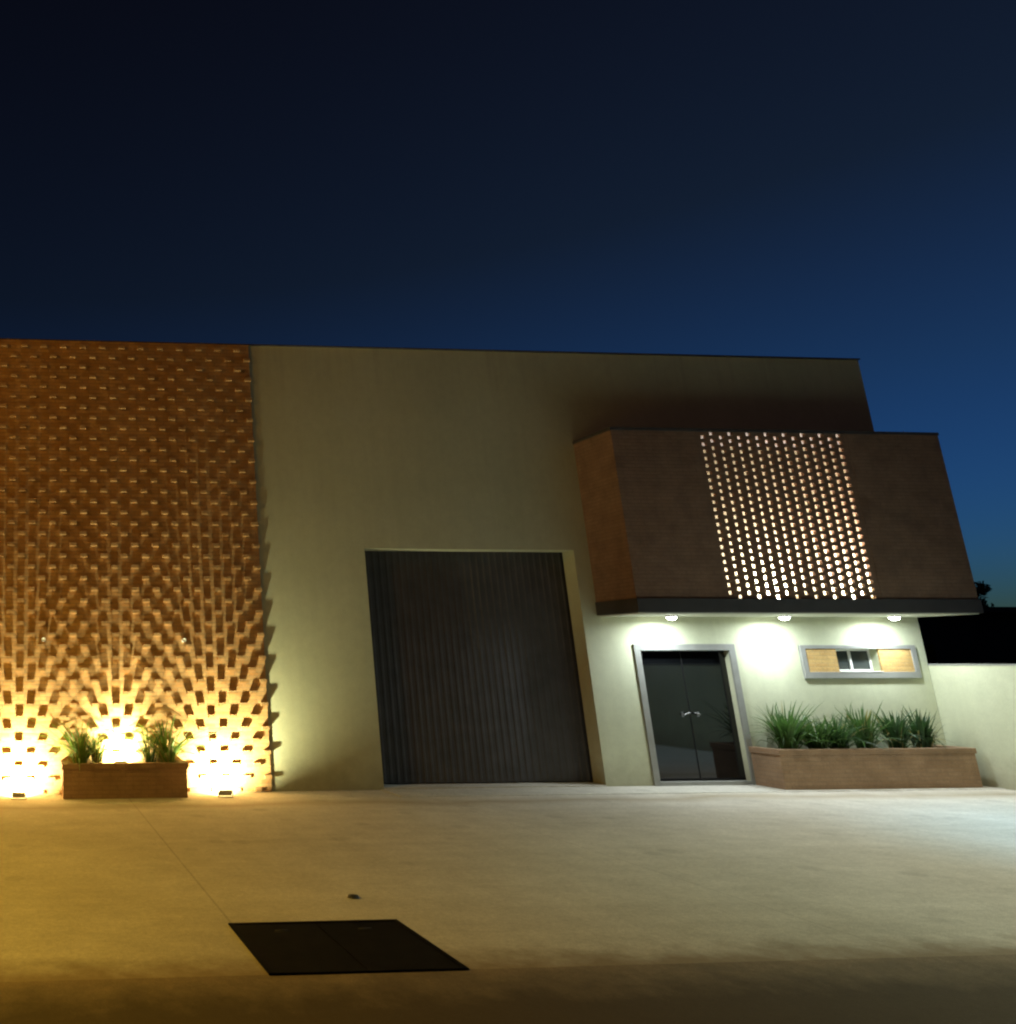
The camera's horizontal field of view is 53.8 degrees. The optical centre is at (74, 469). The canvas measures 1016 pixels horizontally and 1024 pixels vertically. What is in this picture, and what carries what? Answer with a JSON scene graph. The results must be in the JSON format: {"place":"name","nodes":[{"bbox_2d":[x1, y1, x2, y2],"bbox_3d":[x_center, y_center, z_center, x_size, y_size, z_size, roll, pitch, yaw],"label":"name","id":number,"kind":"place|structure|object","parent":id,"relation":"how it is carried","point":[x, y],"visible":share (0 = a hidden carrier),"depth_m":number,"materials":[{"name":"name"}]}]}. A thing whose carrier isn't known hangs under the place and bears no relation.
{"place":"outdoors","nodes":[
{"label":"outdoors","id":0,"kind":"place"},
{"bbox_2d":[0,789,1015,981],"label":"forecourt","id":1,"kind":"structure","parent":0,"point":[121,888],"depth_m":7.72,"materials":[{"name":"concrete"}]},
{"bbox_2d":[11,792,26,799],"bbox_3d":[-0.823,4.787,12.157,0.226,0.103,0.089,1,-13,-4],"label":"floodlight","id":2,"kind":"object","parent":1,"relation":"on","point":[18,794],"visible":1,"depth_m":12.14,"materials":[{"name":"black metal"}]},
{"bbox_2d":[60,759,187,798],"bbox_3d":[0.737,4.657,12.470,1.898,0.488,0.494,1,-13,-4],"label":"brick planter","id":3,"kind":"object","parent":1,"relation":"on","point":[128,780],"visible":0.97,"depth_m":12.25,"materials":[{"name":"brick"}]},
{"bbox_2d":[21,717,145,769],"bbox_3d":[0.070,4.078,12.328,1.690,0.797,1.517,-9,-16,33],"label":"grass clump","id":4,"kind":"object","parent":3,"relation":"on","point":[79,755],"visible":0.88,"depth_m":12.39,"materials":[{"name":"green plant"}]},
{"bbox_2d":[63,727,119,763],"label":"grass clump","id":5,"kind":"object","parent":3,"relation":"on","point":[99,757],"visible":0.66,"depth_m":12.49,"materials":[{"name":"green plant"}]},
{"bbox_2d":[82,716,216,762],"bbox_3d":[1.193,4.030,12.250,2.376,0.849,1.264,1,-13,-4],"label":"grass clump","id":6,"kind":"object","parent":3,"relation":"on","point":[167,754],"visible":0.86,"depth_m":12.51,"materials":[{"name":"green plant"}]},
{"bbox_2d":[122,728,184,761],"bbox_3d":[1.264,4.178,12.525,1.194,0.681,0.780,1,-13,-4],"label":"grass clump","id":7,"kind":"object","parent":3,"relation":"on","point":[148,757],"visible":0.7,"depth_m":12.54,"materials":[{"name":"green plant"}]},
{"bbox_2d":[218,790,232,796],"bbox_3d":[2.243,4.819,12.320,0.226,0.103,0.089,1,-13,-4],"label":"floodlight","id":8,"kind":"object","parent":1,"relation":"on","point":[225,792],"visible":1,"depth_m":12.30,"materials":[{"name":"black metal"}]},
{"bbox_2d":[228,919,468,974],"bbox_3d":[1.862,3.343,5.836,1.321,0.024,1.060,1,-13,-4],"label":"pit cover","id":9,"kind":"object","parent":1,"relation":"on","point":[331,947],"visible":1,"depth_m":5.76,"materials":[{"name":"metal"}]},
{"bbox_2d":[347,894,358,898],"bbox_3d":[2.366,3.621,7.030,0.100,0.024,0.098,1,-13,-4],"label":"drain cap","id":10,"kind":"object","parent":1,"relation":"on","point":[352,896],"visible":1,"depth_m":7.00,"materials":[{"name":"black metal"}]},
{"bbox_2d":[0,338,983,794],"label":"building","id":11,"kind":"structure","parent":1,"relation":"on","point":[380,568],"depth_m":13.74,"materials":[{"name":"beige paint"}]},
{"bbox_2d":[641,651,700,780],"bbox_3d":[9.764,4.029,13.615,0.778,2.050,0.101,1,-13,-4],"label":"door leaf","id":12,"kind":"structure","parent":11,"relation":"in","point":[676,754],"depth_m":13.63,"materials":[{"name":"black glass"}]},
{"bbox_2d":[665,615,677,619],"bbox_3d":[9.716,2.408,13.472,0.170,0.072,0.170,1,-13,-4],"label":"downlight","id":13,"kind":"object","parent":11,"relation":"attached to","point":[671,617],"visible":1,"depth_m":13.43,"materials":[{"name":"white plastic"}]},
{"bbox_2d":[680,651,745,779],"bbox_3d":[10.544,4.039,13.666,0.778,2.050,0.101,1,-13,-4],"label":"door leaf","id":14,"kind":"structure","parent":11,"relation":"in","point":[712,715],"depth_m":13.68,"materials":[{"name":"black glass"}]},
{"bbox_2d":[777,615,790,619],"bbox_3d":[11.661,2.433,13.600,0.170,0.072,0.170,1,-13,-4],"label":"downlight","id":15,"kind":"object","parent":11,"relation":"attached to","point":[784,617],"visible":1,"depth_m":13.55,"materials":[{"name":"white plastic"}]},
{"bbox_2d":[887,616,900,619],"bbox_3d":[13.597,2.459,13.727,0.170,0.072,0.170,1,-13,-4],"label":"downlight","id":16,"kind":"object","parent":11,"relation":"attached to","point":[894,617],"visible":1,"depth_m":13.69,"materials":[{"name":"white plastic"}]},
{"bbox_2d":[927,664,1015,789],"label":"boundary wall","id":17,"kind":"structure","parent":1,"relation":"on","point":[977,706],"depth_m":13.21,"materials":[{"name":"white paint"}]},
{"bbox_2d":[0,0,1015,606],"label":"sky","id":18,"kind":"structure","parent":0,"point":[782,178],"materials":[{"name":"blue"}]},
{"bbox_2d":[381,785,1004,796],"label":"pavement","id":19,"kind":"structure","parent":0,"point":[452,792],"depth_m":12.79,"materials":[{"name":"concrete"}]},
{"bbox_2d":[749,745,982,789],"bbox_3d":[12.655,4.762,13.267,3.348,0.598,0.574,1,-13,-4],"label":"brick planter","id":20,"kind":"object","parent":19,"relation":"on","point":[942,766],"visible":0.99,"depth_m":13.01,"materials":[{"name":"brick"}]},
{"bbox_2d":[746,700,844,748],"bbox_3d":[11.495,4.099,13.139,1.438,0.859,0.924,1,-13,-4],"label":"grass clump","id":21,"kind":"object","parent":20,"relation":"on","point":[786,736],"visible":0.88,"depth_m":13.20,"materials":[{"name":"green plant"}]},
{"bbox_2d":[774,710,852,748],"bbox_3d":[11.893,4.190,13.195,1.161,0.701,0.817,1,-13,-4],"label":"grass clump","id":22,"kind":"object","parent":20,"relation":"on","point":[820,734],"visible":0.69,"depth_m":13.21,"materials":[{"name":"green plant"}]},
{"bbox_2d":[809,713,887,749],"bbox_3d":[12.300,4.221,13.257,1.130,0.668,0.900,-12,-18,42],"label":"grass clump","id":23,"kind":"object","parent":20,"relation":"on","point":[840,737],"visible":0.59,"depth_m":13.22,"materials":[{"name":"green plant"}]},
{"bbox_2d":[828,702,905,747],"bbox_3d":[12.681,4.134,13.306,1.145,0.860,0.738,1,-13,-4],"label":"grass clump","id":24,"kind":"object","parent":20,"relation":"on","point":[868,724],"visible":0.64,"depth_m":13.27,"materials":[{"name":"green plant"}]},
{"bbox_2d":[870,705,932,749],"bbox_3d":[13.362,4.186,13.367,1.213,0.783,0.685,1,-13,-4],"label":"grass clump","id":25,"kind":"object","parent":20,"relation":"on","point":[898,729],"visible":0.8,"depth_m":13.35,"materials":[{"name":"green plant"}]},
{"bbox_2d":[900,705,945,747],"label":"grass clump","id":26,"kind":"object","parent":20,"relation":"on","point":[922,725],"visible":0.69,"depth_m":13.37,"materials":[{"name":"green plant"}]},
{"bbox_2d":[917,607,1015,744],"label":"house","id":27,"kind":"structure","parent":0,"point":[988,636],"depth_m":18.41,"materials":[{"name":"black"}]},
{"bbox_2d":[924,645,937,692],"bbox_3d":[18.292,4.400,18.139,1.400,1.100,0.026,1,-13,-4],"label":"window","id":28,"kind":"structure","parent":27,"relation":"in","point":[930,653],"depth_m":18.24,"materials":[{"name":"glass"}]},
{"bbox_3d":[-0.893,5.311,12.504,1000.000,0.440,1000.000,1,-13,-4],"label":"ground","id":29,"kind":"structure","parent":0,"visible":0},
{"bbox_2d":[0,954,1015,1023],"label":"road","id":30,"kind":"structure","parent":29,"relation":"on","point":[978,989],"depth_m":5.00,"materials":[{"name":"grey asphalt"}]},
{"bbox_2d":[974,580,993,606],"bbox_3d":[32.067,6.435,29.596,1.630,5.024,2.072,-11,-17,38],"label":"tree","id":31,"kind":"object","parent":29,"relation":"on","point":[982,589],"visible":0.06,"depth_m":29.28,"materials":[{"name":"green plant"}]}
]}

